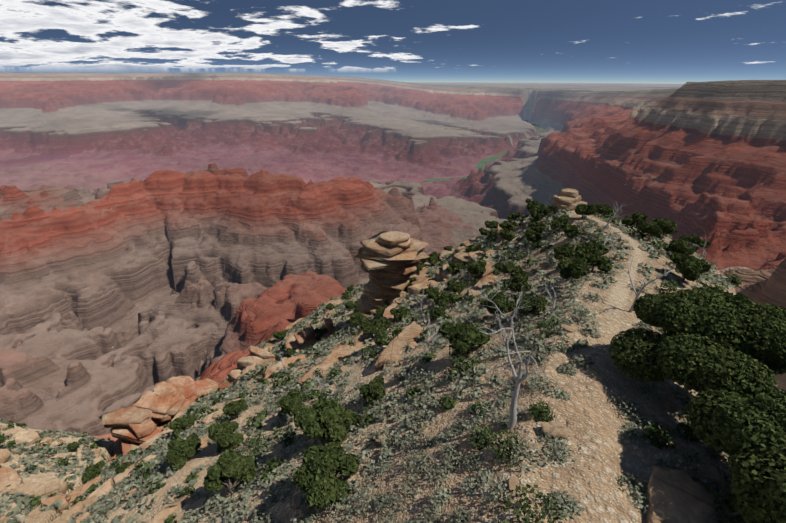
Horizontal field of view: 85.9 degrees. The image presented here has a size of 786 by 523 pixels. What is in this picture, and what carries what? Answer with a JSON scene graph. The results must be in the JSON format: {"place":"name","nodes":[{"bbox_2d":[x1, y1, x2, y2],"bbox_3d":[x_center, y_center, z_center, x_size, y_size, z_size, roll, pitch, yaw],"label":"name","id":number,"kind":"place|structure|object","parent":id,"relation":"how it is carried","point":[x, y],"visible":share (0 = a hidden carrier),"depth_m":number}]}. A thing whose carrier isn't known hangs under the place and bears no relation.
{"place":"outdoors","nodes":[
{"label":"outdoors","id":0,"kind":"place"},
{"bbox_2d":[0,72,785,522],"bbox_3d":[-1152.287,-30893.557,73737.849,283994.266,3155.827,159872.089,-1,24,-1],"label":"terrain","id":1,"kind":"structure","parent":0,"point":[156,228],"depth_m":1644.53},
{"bbox_2d":[0,188,725,522],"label":"rocks","id":2,"kind":"object","parent":1,"relation":"on","point":[389,260],"visible":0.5,"depth_m":133.05},
{"bbox_2d":[0,203,745,522],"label":"shrubs","id":3,"kind":"object","parent":1,"relation":"on","point":[538,411],"visible":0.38,"depth_m":64.39},
{"bbox_2d":[0,205,780,522],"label":"sagebrush","id":4,"kind":"object","parent":1,"relation":"on","point":[297,444],"visible":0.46,"depth_m":56.80},
{"bbox_2d":[0,198,785,522],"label":"trees","id":5,"kind":"object","parent":1,"relation":"on","point":[738,406],"depth_m":38.00},
{"bbox_2d":[276,201,706,428],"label":"snags","id":6,"kind":"object","parent":1,"relation":"on","point":[519,379],"visible":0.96,"depth_m":34.02},
{"bbox_2d":[0,0,785,83],"label":"sky","id":7,"kind":"structure","parent":0,"point":[487,41]},
{"bbox_2d":[423,120,544,181],"bbox_3d":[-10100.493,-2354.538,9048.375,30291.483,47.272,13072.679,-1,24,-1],"label":"river","id":8,"kind":"structure","parent":0,"point":[482,162],"depth_m":7895.55}
]}

